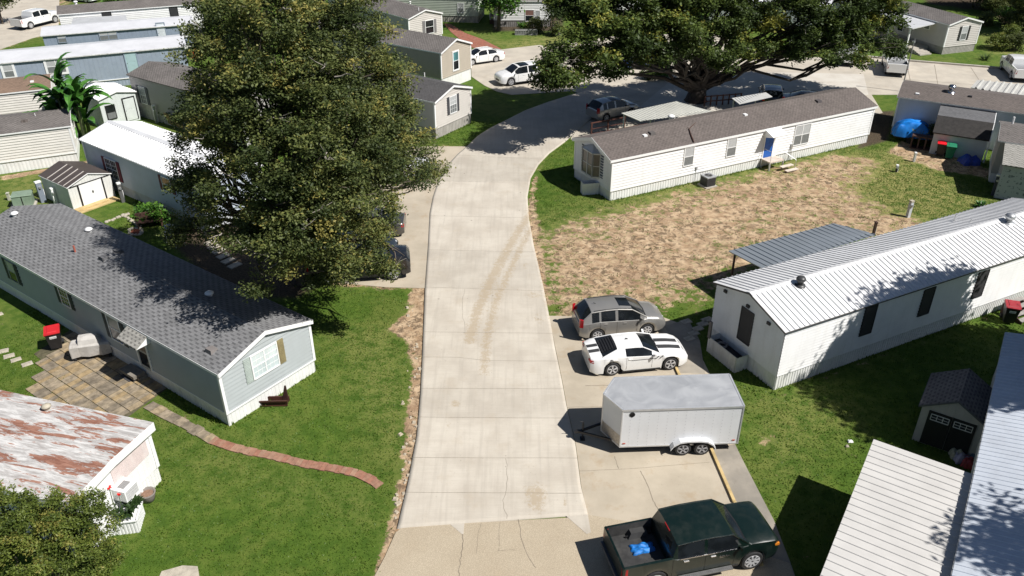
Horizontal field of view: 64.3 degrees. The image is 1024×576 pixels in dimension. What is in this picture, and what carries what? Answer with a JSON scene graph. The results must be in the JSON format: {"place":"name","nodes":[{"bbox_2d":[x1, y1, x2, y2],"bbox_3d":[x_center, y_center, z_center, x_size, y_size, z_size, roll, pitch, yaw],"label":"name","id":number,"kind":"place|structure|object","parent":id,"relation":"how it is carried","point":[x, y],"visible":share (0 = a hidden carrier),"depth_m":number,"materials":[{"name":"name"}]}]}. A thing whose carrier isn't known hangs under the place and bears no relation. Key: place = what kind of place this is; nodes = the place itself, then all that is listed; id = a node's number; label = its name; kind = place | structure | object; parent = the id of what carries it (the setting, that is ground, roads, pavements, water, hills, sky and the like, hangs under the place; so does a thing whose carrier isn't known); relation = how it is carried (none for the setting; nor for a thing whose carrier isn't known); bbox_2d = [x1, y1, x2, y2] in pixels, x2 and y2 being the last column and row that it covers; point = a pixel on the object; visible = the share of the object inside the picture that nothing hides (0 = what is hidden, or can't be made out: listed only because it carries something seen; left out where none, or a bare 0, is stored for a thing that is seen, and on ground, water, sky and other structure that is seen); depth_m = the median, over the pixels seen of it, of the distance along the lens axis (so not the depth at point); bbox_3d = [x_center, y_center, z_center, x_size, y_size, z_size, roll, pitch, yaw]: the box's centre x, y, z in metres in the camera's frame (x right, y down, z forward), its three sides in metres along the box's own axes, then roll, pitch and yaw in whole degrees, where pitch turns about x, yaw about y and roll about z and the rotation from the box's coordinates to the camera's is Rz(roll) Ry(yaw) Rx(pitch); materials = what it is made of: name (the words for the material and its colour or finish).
{"place":"outdoors","nodes":[
{"label":"outdoors","id":0,"kind":"place"},
{"bbox_2d":[0,0,58,48],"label":"street","id":1,"kind":"structure","parent":0,"point":[10,35],"depth_m":102.09,"materials":[{"name":"concrete"}]},
{"bbox_2d":[9,8,58,28],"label":"parked pickup","id":2,"kind":"object","parent":1,"relation":"on","point":[30,18],"visible":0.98,"depth_m":100.25,"materials":[{"name":"white metal"}]},
{"bbox_2d":[26,330,166,416],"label":"stone patio","id":3,"kind":"structure","parent":0,"point":[92,379],"depth_m":38.15,"materials":[{"name":"stone"}]},
{"bbox_2d":[43,323,63,349],"bbox_3d":[-22.796,2.448,40.564,0.720,1.120,0.948,-14,33,-22],"label":"wheelie bin","id":4,"kind":"object","parent":3,"relation":"on","point":[52,335],"visible":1,"depth_m":40.27,"materials":[{"name":"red plastic"}]},
{"bbox_2d":[69,333,112,360],"bbox_3d":[-20.576,2.805,39.858,1.840,1.215,0.768,-7,31,-12],"label":"covered grill","id":5,"kind":"object","parent":3,"relation":"on","point":[88,345],"visible":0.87,"depth_m":39.58,"materials":[{"name":"fabric"}]},
{"bbox_2d":[119,363,147,380],"bbox_3d":[-17.986,4.021,38.686,1.350,0.310,0.650,20,36,30],"label":"door step","id":6,"kind":"object","parent":3,"relation":"on","point":[132,371],"depth_m":38.51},
{"bbox_2d":[143,401,218,443],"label":"stone path","id":7,"kind":"structure","parent":0,"point":[166,414],"depth_m":35.85,"materials":[{"name":"stone"}]},
{"bbox_2d":[209,437,383,488],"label":"brick path","id":8,"kind":"structure","parent":0,"point":[372,480],"depth_m":33.64,"materials":[{"name":"brick"}]},
{"bbox_2d":[444,23,500,48],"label":"brick path","id":9,"kind":"structure","parent":0,"point":[462,35],"depth_m":95.85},
{"bbox_2d":[0,0,1023,575],"bbox_3d":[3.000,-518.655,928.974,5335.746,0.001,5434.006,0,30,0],"label":"ground","id":10,"kind":"structure","parent":0,"point":[640,270],"depth_m":40.48,"materials":[{"name":"plant"}]},
{"bbox_2d":[10,189,37,206],"bbox_3d":[-33.247,-6.037,55.356,1.550,0.870,1.350,-10,32,-17],"label":"utility cabinet","id":11,"kind":"object","parent":10,"relation":"on","point":[22,197],"visible":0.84,"depth_m":55.08,"materials":[{"name":"metal"}]},
{"bbox_2d":[0,73,54,114],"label":"mobile home","id":12,"kind":"object","parent":10,"relation":"on","point":[15,95],"visible":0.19,"depth_m":68.15,"materials":[{"name":"concrete"}]},
{"bbox_2d":[0,107,79,173],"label":"mobile home","id":13,"kind":"object","parent":10,"relation":"on","point":[40,139],"visible":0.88,"depth_m":60.53,"materials":[{"name":"plastic"}]},
{"bbox_2d":[0,479,130,575],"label":"tree","id":14,"kind":"object","parent":10,"relation":"on","point":[15,524],"visible":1,"depth_m":26.31,"materials":[{"name":"green plant"}]},
{"bbox_2d":[23,52,112,137],"bbox_3d":[-34.570,-14.704,64.619,6.901,6.492,7.297,0,30,0],"label":"banana plant","id":15,"kind":"object","parent":10,"relation":"on","point":[69,93],"visible":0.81,"depth_m":63.65,"materials":[{"name":"green plant"}]},
{"bbox_2d":[38,161,115,208],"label":"garden shed","id":16,"kind":"structure","parent":10,"relation":"on","point":[75,184],"depth_m":55.26,"materials":[{"name":"paint"}]},
{"bbox_2d":[69,174,108,205],"bbox_3d":[-28.525,-6.529,55.375,0.060,1.600,2.829,20,36,31],"label":"double door","id":17,"kind":"structure","parent":16,"relation":"in","point":[91,191],"depth_m":55.35,"materials":[{"name":"white plastic"}]},
{"bbox_2d":[0,390,161,552],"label":"mobile home","id":18,"kind":"object","parent":10,"relation":"on","point":[70,449],"visible":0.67,"depth_m":30.36,"materials":[{"name":"white metal"}]},
{"bbox_2d":[110,477,139,502],"bbox_3d":[-14.353,7.482,30.241,0.610,0.506,0.700,8,31,14],"label":"air conditioner","id":19,"kind":"object","parent":18,"relation":"attached to","point":[126,489],"visible":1,"depth_m":30.07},
{"bbox_2d":[110,440,148,484],"bbox_3d":[-14.400,6.429,30.639,0.030,1.150,1.900,8,31,14],"label":"boarded window","id":20,"kind":"structure","parent":18,"relation":"in","point":[133,459],"depth_m":30.70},
{"bbox_2d":[0,34,187,87],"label":"mobile home","id":21,"kind":"object","parent":10,"relation":"on","point":[116,61],"visible":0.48,"depth_m":78.08,"materials":[{"name":"paint"}]},
{"bbox_2d":[43,57,68,73],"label":"window","id":22,"kind":"structure","parent":21,"relation":"in","point":[49,65],"depth_m":76.37,"materials":[{"name":"white glass"}]},
{"bbox_2d":[123,50,138,72],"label":"door","id":23,"kind":"structure","parent":21,"relation":"in","point":[131,60],"depth_m":78.78,"materials":[{"name":"teal glass"}]},
{"bbox_2d":[74,196,119,212],"bbox_3d":[-28.239,-5.694,55.514,0.820,0.120,2.850,20,36,31],"label":"timber step","id":24,"kind":"object","parent":10,"relation":"on","point":[94,205],"visible":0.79,"depth_m":55.38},
{"bbox_2d":[85,82,140,125],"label":"garden shed","id":25,"kind":"structure","parent":10,"relation":"on","point":[124,106],"depth_m":69.15,"materials":[{"name":"paint"}]},
{"bbox_2d":[121,96,138,120],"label":"door","id":26,"kind":"structure","parent":25,"relation":"in","point":[129,104],"depth_m":69.76,"materials":[{"name":"white plastic"}]},
{"bbox_2d":[40,15,194,48],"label":"mobile home","id":27,"kind":"object","parent":10,"relation":"on","point":[98,31],"visible":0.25,"depth_m":88.62,"materials":[{"name":"paint"}]},
{"bbox_2d":[104,485,144,535],"bbox_3d":[-15.032,8.145,30.131,2.621,1.964,1.416,-5,31,-9],"label":"planter box","id":28,"kind":"object","parent":10,"relation":"on","point":[133,511],"visible":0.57,"depth_m":30.22,"materials":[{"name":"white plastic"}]},
{"bbox_2d":[56,0,202,28],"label":"mobile home","id":29,"kind":"object","parent":10,"relation":"on","point":[75,13],"visible":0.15,"depth_m":95.74,"materials":[{"name":"white plastic"}]},
{"bbox_2d":[134,211,162,228],"bbox_3d":[-23.355,-4.383,52.462,1.600,0.950,0.530,-10,32,-17],"label":"garden bench","id":30,"kind":"object","parent":10,"relation":"on","point":[141,215],"visible":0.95,"depth_m":52.42,"materials":[{"name":"brown wood"}]},
{"bbox_2d":[130,201,170,225],"bbox_3d":[-23.308,-4.731,52.747,2.428,1.723,2.304,26,39,37],"label":"shrub","id":31,"kind":"object","parent":10,"relation":"on","point":[150,206],"visible":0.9,"depth_m":52.62,"materials":[{"name":"green plant"}]},
{"bbox_2d":[0,203,315,425],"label":"mobile home","id":32,"kind":"object","parent":10,"relation":"on","point":[214,345],"visible":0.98,"depth_m":38.43,"materials":[{"name":"plastic"}]},
{"bbox_2d":[105,314,124,345],"bbox_3d":[-18.806,1.963,38.590,1.070,1.420,0.080,20,36,30],"label":"window","id":33,"kind":"structure","parent":32,"relation":"in","point":[113,325],"depth_m":38.60,"materials":[{"name":"grey glass"}]},
{"bbox_2d":[136,346,152,371],"bbox_3d":[-17.131,2.874,37.722,1.010,2.080,0.075,20,36,30],"label":"door","id":34,"kind":"structure","parent":32,"relation":"in","point":[142,353],"depth_m":37.89,"materials":[{"name":"white glass"}]},
{"bbox_2d":[249,341,280,380],"bbox_3d":[-10.945,3.230,36.119,0.080,1.270,1.470,20,36,30],"label":"window","id":35,"kind":"structure","parent":32,"relation":"in","point":[267,359],"depth_m":36.10,"materials":[{"name":"glass"}]},
{"bbox_2d":[78,120,265,230],"bbox_3d":[-23.497,-8.236,56.163,14.350,3.945,4.874,21,36,31],"label":"mobile home","id":36,"kind":"object","parent":10,"relation":"on","point":[129,155],"visible":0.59,"depth_m":55.37,"materials":[{"name":"paint"}]},
{"bbox_2d":[103,157,119,181],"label":"window","id":37,"kind":"structure","parent":36,"relation":"in","point":[110,165],"depth_m":56.51,"materials":[{"name":"black glass"}]},
{"bbox_2d":[160,565,198,575],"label":"concrete slab","id":38,"kind":"structure","parent":10,"relation":"on","point":[183,570],"depth_m":28.77,"materials":[{"name":"concrete"}]},
{"bbox_2d":[126,61,271,145],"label":"mobile home","id":39,"kind":"object","parent":10,"relation":"on","point":[156,83],"visible":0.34,"depth_m":69.19,"materials":[{"name":"concrete"}]},
{"bbox_2d":[259,385,289,406],"bbox_3d":[-10.786,4.881,36.788,1.300,0.850,0.470,-1,30,-2],"label":"trough planter","id":40,"kind":"object","parent":10,"relation":"on","point":[284,400],"visible":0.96,"depth_m":36.82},
{"bbox_2d":[154,0,456,303],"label":"oak tree","id":41,"kind":"object","parent":10,"relation":"on","point":[320,193],"visible":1,"depth_m":34.43,"materials":[{"name":"green plant"}]},
{"bbox_2d":[292,62,472,138],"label":"mobile home","id":42,"kind":"object","parent":10,"relation":"on","point":[447,106],"visible":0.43,"depth_m":66.86,"materials":[{"name":"beige plastic"}]},
{"bbox_2d":[328,0,442,35],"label":"mobile home","id":43,"kind":"object","parent":10,"relation":"on","point":[418,18],"visible":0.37,"depth_m":92.62,"materials":[{"name":"beige plastic"}]},
{"bbox_2d":[305,16,472,83],"bbox_3d":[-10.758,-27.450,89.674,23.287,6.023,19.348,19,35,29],"label":"mobile home","id":44,"kind":"object","parent":10,"relation":"on","point":[442,58],"visible":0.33,"depth_m":78.36,"materials":[{"name":"beige plastic"}]},
{"bbox_2d":[337,146,466,288],"bbox_3d":[-8.469,-5.769,55.749,8.514,0.050,22.447,2,30,3],"label":"parking pad","id":45,"kind":"object","parent":10,"relation":"on","point":[414,237],"visible":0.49,"depth_m":51.90,"materials":[{"name":"concrete"}]},
{"bbox_2d":[306,239,410,281],"bbox_3d":[-8.803,-1.627,46.741,5.864,1.932,2.370,-4,31,-7],"label":"parked pickup","id":46,"kind":"object","parent":45,"relation":"on","point":[405,262],"visible":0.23,"depth_m":46.31,"materials":[{"name":"paint"}]},
{"bbox_2d":[357,208,405,234],"bbox_3d":[-9.206,-4.194,51.575,4.874,1.462,2.170,-1,30,-2],"label":"parked sedan","id":47,"kind":"object","parent":45,"relation":"on","point":[401,230],"visible":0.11,"depth_m":51.04,"materials":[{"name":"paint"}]},
{"bbox_2d":[397,0,483,22],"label":"mobile home","id":48,"kind":"object","parent":10,"relation":"on","point":[458,11],"visible":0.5,"depth_m":102.65,"materials":[{"name":"concrete"}]},
{"bbox_2d":[470,0,524,31],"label":"background tree","id":49,"kind":"object","parent":10,"relation":"on","point":[504,5],"visible":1,"depth_m":97.08,"materials":[{"name":"green plant"}]},
{"bbox_2d":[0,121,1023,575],"bbox_3d":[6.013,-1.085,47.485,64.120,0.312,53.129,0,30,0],"label":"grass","id":50,"kind":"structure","parent":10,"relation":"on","point":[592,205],"depth_m":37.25,"materials":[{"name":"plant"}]},
{"bbox_2d":[494,0,550,26],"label":"mobile home","id":51,"kind":"object","parent":10,"relation":"on","point":[531,8],"visible":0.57,"depth_m":100.40,"materials":[{"name":"white plastic"}]},
{"bbox_2d":[524,15,548,32],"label":"shrub","id":52,"kind":"object","parent":10,"relation":"on","point":[537,23],"visible":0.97,"depth_m":97.97,"materials":[{"name":"green plant"}]},
{"bbox_2d":[580,180,598,194],"bbox_3d":[5.439,-7.043,57.090,1.150,0.850,0.600,-5,31,-9],"label":"storage box","id":53,"kind":"object","parent":10,"relation":"on","point":[589,187],"visible":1,"depth_m":56.88,"materials":[{"name":"black plastic"}]},
{"bbox_2d":[549,316,732,521],"bbox_3d":[6.102,5.992,35.713,7.147,0.050,18.247,-2,30,-3],"label":"parking pad","id":54,"kind":"object","parent":10,"relation":"on","point":[622,492],"visible":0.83,"depth_m":33.56,"materials":[{"name":"concrete"}]},
{"bbox_2d":[572,295,664,337],"bbox_3d":[5.480,1.352,41.795,4.574,1.792,2.160,-5,31,-9],"label":"parked suv","id":55,"kind":"object","parent":54,"relation":"on","point":[593,317],"visible":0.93,"depth_m":41.12,"materials":[{"name":"paint"}]},
{"bbox_2d":[582,329,687,375],"bbox_3d":[5.929,2.977,39.357,4.864,1.460,2.260,-5,31,-8],"label":"parked coupe","id":56,"kind":"object","parent":54,"relation":"on","point":[611,354],"visible":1,"depth_m":38.75,"materials":[{"name":"paint"}]},
{"bbox_2d":[574,373,744,454],"bbox_3d":[6.025,5.329,34.375,6.735,2.450,2.690,-1,30,-2],"label":"cargo trailer","id":57,"kind":"object","parent":54,"relation":"on","point":[681,414],"visible":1,"depth_m":33.56,"materials":[{"name":"white metal"}]},
{"bbox_2d":[675,367,763,565],"bbox_3d":[8.392,6.847,34.102,0.128,0.110,11.951,-2,31,-4],"label":"timber stop","id":58,"kind":"object","parent":54,"relation":"on","point":[725,481],"visible":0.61,"depth_m":32.92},
{"bbox_2d":[665,322,704,373],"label":"concrete walk","id":59,"kind":"structure","parent":10,"relation":"on","point":[694,363],"depth_m":40.71,"materials":[{"name":"concrete"}]},
{"bbox_2d":[697,172,716,188],"bbox_3d":[14.002,-7.700,58.234,1.000,0.824,1.000,-15,34,-23],"label":"condenser unit","id":60,"kind":"object","parent":10,"relation":"on","point":[708,180],"visible":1,"depth_m":58.00,"materials":[{"name":"metal"}]},
{"bbox_2d":[526,0,914,103],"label":"oak tree","id":61,"kind":"object","parent":10,"relation":"on","point":[639,41],"visible":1,"depth_m":65.52,"materials":[{"name":"green plant"}]},
{"bbox_2d":[572,87,877,200],"bbox_3d":[16.518,-11.582,61.876,25.470,3.930,6.688,-15,34,-23],"label":"mobile home","id":62,"kind":"object","parent":10,"relation":"on","point":[616,164],"visible":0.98,"depth_m":59.23,"materials":[{"name":"white plastic"}]},
{"bbox_2d":[581,144,600,177],"bbox_3d":[5.436,-8.976,56.750,0.510,2.195,2.090,-15,34,-23],"label":"bay window","id":63,"kind":"structure","parent":62,"relation":"in","point":[591,157],"depth_m":56.44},
{"bbox_2d":[793,123,811,145],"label":"window","id":64,"kind":"structure","parent":62,"relation":"in","point":[802,132],"depth_m":61.97,"materials":[{"name":"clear glass"}]},
{"bbox_2d":[706,321,747,372],"bbox_3d":[10.471,2.760,39.510,0.800,1.750,2.136,-14,33,-23],"label":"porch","id":65,"kind":"object","parent":10,"relation":"on","point":[731,359],"visible":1,"depth_m":39.52,"materials":[{"name":"white plastic"}]},
{"bbox_2d":[732,92,771,107],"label":"shed roof","id":66,"kind":"structure","parent":10,"relation":"on","point":[749,98],"depth_m":67.92,"materials":[{"name":"paint"}]},
{"bbox_2d":[641,72,867,118],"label":"street new","id":67,"kind":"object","parent":10,"relation":"on","point":[746,83],"visible":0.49,"depth_m":79.21,"materials":[{"name":"concrete"}]},
{"bbox_2d":[758,84,783,101],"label":"parked suv","id":68,"kind":"object","parent":67,"relation":"on","point":[775,91],"visible":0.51,"depth_m":72.65,"materials":[{"name":"paint"}]},
{"bbox_2d":[714,444,794,575],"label":"concrete walk","id":69,"kind":"structure","parent":10,"relation":"on","point":[742,485],"depth_m":32.51,"materials":[{"name":"concrete"}]},
{"bbox_2d":[760,148,798,171],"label":"door steps","id":70,"kind":"structure","parent":10,"relation":"on","point":[772,159],"depth_m":60.79,"materials":[{"name":"wood"}]},
{"bbox_2d":[729,223,875,276],"bbox_3d":[16.230,-1.507,45.946,8.469,2.589,2.649,-15,34,-24],"label":"patio cover","id":71,"kind":"object","parent":10,"relation":"on","point":[767,253],"visible":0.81,"depth_m":45.10,"materials":[{"name":"metal"}]},
{"bbox_2d":[711,198,1023,389],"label":"mobile home","id":72,"kind":"object","parent":10,"relation":"on","point":[787,322],"visible":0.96,"depth_m":39.82,"materials":[{"name":"white metal"}]},
{"bbox_2d":[736,305,754,346],"bbox_3d":[11.046,1.801,38.547,0.080,1.810,0.860,-14,33,-23],"label":"window","id":73,"kind":"structure","parent":72,"relation":"in","point":[746,320],"depth_m":38.53,"materials":[{"name":"black glass"}]},
{"bbox_2d":[858,304,878,336],"bbox_3d":[16.906,1.537,38.648,0.810,1.610,0.080,-14,33,-23],"label":"window","id":74,"kind":"structure","parent":72,"relation":"in","point":[869,316],"depth_m":38.64,"materials":[{"name":"black glass"}]},
{"bbox_2d":[916,286,936,316],"bbox_3d":[20.457,0.676,40.207,0.810,1.560,0.080,-14,33,-23],"label":"window","id":75,"kind":"structure","parent":72,"relation":"in","point":[925,304],"depth_m":40.18,"materials":[{"name":"black glass"}]},
{"bbox_2d":[970,269,990,298],"bbox_3d":[24.003,-0.200,41.749,0.810,1.560,0.080,-14,33,-23],"label":"window","id":76,"kind":"structure","parent":72,"relation":"in","point":[982,278],"depth_m":41.76,"materials":[{"name":"black glass"}]},
{"bbox_2d":[820,439,972,575],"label":"carport","id":77,"kind":"object","parent":10,"relation":"on","point":[904,513],"visible":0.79,"depth_m":27.33,"materials":[{"name":"paint"}]},
{"bbox_2d":[833,0,983,55],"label":"mobile home","id":78,"kind":"object","parent":10,"relation":"on","point":[938,31],"visible":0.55,"depth_m":90.04,"materials":[{"name":"beige plastic"}]},
{"bbox_2d":[894,136,924,143],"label":"boat trailer","id":79,"kind":"object","parent":10,"relation":"on","point":[908,140],"visible":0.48,"depth_m":65.60,"materials":[{"name":"black metal"}]},
{"bbox_2d":[891,119,929,139],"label":"tarp cover","id":80,"kind":"object","parent":79,"relation":"on","point":[903,128],"visible":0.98,"depth_m":65.42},
{"bbox_2d":[909,133,932,150],"bbox_3d":[32.994,-11.434,64.367,2.700,1.050,0.800,14,33,23],"label":"wood rack","id":81,"kind":"object","parent":10,"relation":"on","point":[919,147],"visible":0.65,"depth_m":64.41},
{"bbox_2d":[912,368,991,454],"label":"garden shed","id":82,"kind":"structure","parent":10,"relation":"on","point":[953,404],"depth_m":33.80,"materials":[{"name":"wood"}]},
{"bbox_2d":[920,410,976,453],"bbox_3d":[18.091,6.061,33.840,1.800,1.700,0.056,19,35,29],"label":"double door","id":83,"kind":"structure","parent":82,"relation":"in","point":[960,435],"depth_m":33.79,"materials":[{"name":"wood"}]},
{"bbox_2d":[890,80,1023,162],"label":"mobile home","id":84,"kind":"object","parent":10,"relation":"on","point":[966,120],"visible":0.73,"depth_m":63.84,"materials":[{"name":"metal"}]},
{"bbox_2d":[957,154,980,165],"bbox_3d":[34.862,-9.807,61.974,1.378,0.668,1.166,0,30,0],"label":"tarp bundle","id":85,"kind":"object","parent":10,"relation":"on","point":[967,160],"visible":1,"depth_m":61.66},
{"bbox_2d":[951,332,1023,575],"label":"mobile home","id":86,"kind":"object","parent":10,"relation":"on","point":[991,540],"visible":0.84,"depth_m":27.98,"materials":[{"name":"paint"}]},
{"bbox_2d":[981,0,1010,14],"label":"shrub","id":87,"kind":"object","parent":10,"relation":"on","point":[991,3],"visible":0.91,"depth_m":105.58,"materials":[{"name":"green plant"}]},
{"bbox_2d":[983,31,1013,51],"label":"shrub","id":88,"kind":"object","parent":10,"relation":"on","point":[997,42],"visible":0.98,"depth_m":90.82,"materials":[{"name":"green plant"}]},
{"bbox_2d":[988,117,1023,199],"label":"mobile home","id":89,"kind":"object","parent":10,"relation":"on","point":[1006,160],"visible":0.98,"depth_m":56.41,"materials":[{"name":"concrete"}]},
{"bbox_2d":[999,299,1021,323],"bbox_3d":[26.062,1.250,42.605,0.720,1.120,0.948,10,32,17],"label":"wheelie bin","id":90,"kind":"object","parent":10,"relation":"on","point":[1012,309],"visible":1,"depth_m":42.33,"materials":[{"name":"plastic"}]},
{"bbox_2d":[999,30,1023,50],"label":"shrub","id":91,"kind":"object","parent":10,"relation":"on","point":[1017,39],"visible":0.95,"depth_m":90.29,"materials":[{"name":"green plant"}]},
{"bbox_2d":[1003,8,1023,32],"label":"shrub","id":92,"kind":"object","parent":10,"relation":"on","point":[1020,21],"visible":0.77,"depth_m":97.36,"materials":[{"name":"green plant"}]},
{"bbox_2d":[397,88,638,528],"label":"road","id":93,"kind":"structure","parent":0,"point":[527,436],"depth_m":40.30,"materials":[{"name":"concrete"}]},
{"bbox_2d":[411,155,536,510],"bbox_3d":[-1.358,-0.804,47.180,8.179,0.001,37.750,0,30,0],"label":"road joint","id":94,"kind":"object","parent":93,"relation":"on","point":[473,388],"visible":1,"depth_m":37.86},
{"bbox_2d":[375,515,793,575],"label":"road","id":95,"kind":"structure","parent":0,"point":[560,546],"depth_m":29.53,"materials":[{"name":"concrete"}]},
{"bbox_2d":[566,514,590,533],"bbox_3d":[2.489,8.910,30.710,0.906,0.050,0.983,0,30,0],"label":"concrete patch","id":96,"kind":"object","parent":95,"relation":"on","point":[581,522],"visible":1,"depth_m":30.80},
{"bbox_2d":[600,499,779,575],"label":"parked pickup","id":97,"kind":"object","parent":95,"relation":"on","point":[702,537],"visible":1,"depth_m":28.34,"materials":[{"name":"paint"}]},
{"bbox_2d":[629,541,655,555],"bbox_3d":[4.583,9.090,28.601,0.901,0.162,0.477,-7,31,-12],"label":"cloth","id":98,"kind":"object","parent":97,"relation":"on","point":[642,548],"visible":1,"depth_m":28.53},
{"bbox_2d":[471,34,1023,139],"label":"street","id":99,"kind":"structure","parent":0,"point":[633,87],"depth_m":81.59,"materials":[{"name":"concrete"}]},
{"bbox_2d":[471,46,504,65],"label":"parked sedan","id":100,"kind":"object","parent":99,"relation":"on","point":[483,54],"visible":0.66,"depth_m":86.11,"materials":[{"name":"paint"}]},
{"bbox_2d":[494,60,538,85],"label":"parked suv","id":101,"kind":"object","parent":99,"relation":"on","point":[513,73],"visible":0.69,"depth_m":79.29,"materials":[{"name":"paint"}]},
{"bbox_2d":[586,96,638,121],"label":"parked suv","id":102,"kind":"object","parent":99,"relation":"on","point":[603,108],"visible":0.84,"depth_m":70.19,"materials":[{"name":"paint"}]},
{"bbox_2d":[621,101,711,127],"bbox_3d":[12.171,-13.097,65.590,7.270,2.679,3.052,-11,32,-18],"label":"porch cover","id":103,"kind":"object","parent":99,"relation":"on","point":[675,109],"visible":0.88,"depth_m":64.66,"materials":[{"name":"metal"}]},
{"bbox_2d":[881,54,908,74],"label":"parked pickup","id":104,"kind":"object","parent":99,"relation":"on","point":[896,66],"visible":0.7,"depth_m":81.90,"materials":[{"name":"paint"}]},
{"bbox_2d":[867,55,998,68],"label":"kerb","id":105,"kind":"structure","parent":99,"relation":"on","point":[959,64],"depth_m":85.95,"materials":[{"name":"concrete"}]},
{"bbox_2d":[999,54,1023,79],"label":"parked pickup","id":106,"kind":"object","parent":99,"relation":"on","point":[1012,65],"visible":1,"depth_m":81.18,"materials":[{"name":"white metal"}]},
{"bbox_2d":[971,79,1023,94],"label":"carport","id":107,"kind":"object","parent":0,"point":[1003,87],"visible":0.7,"depth_m":70.06,"materials":[{"name":"paint"}]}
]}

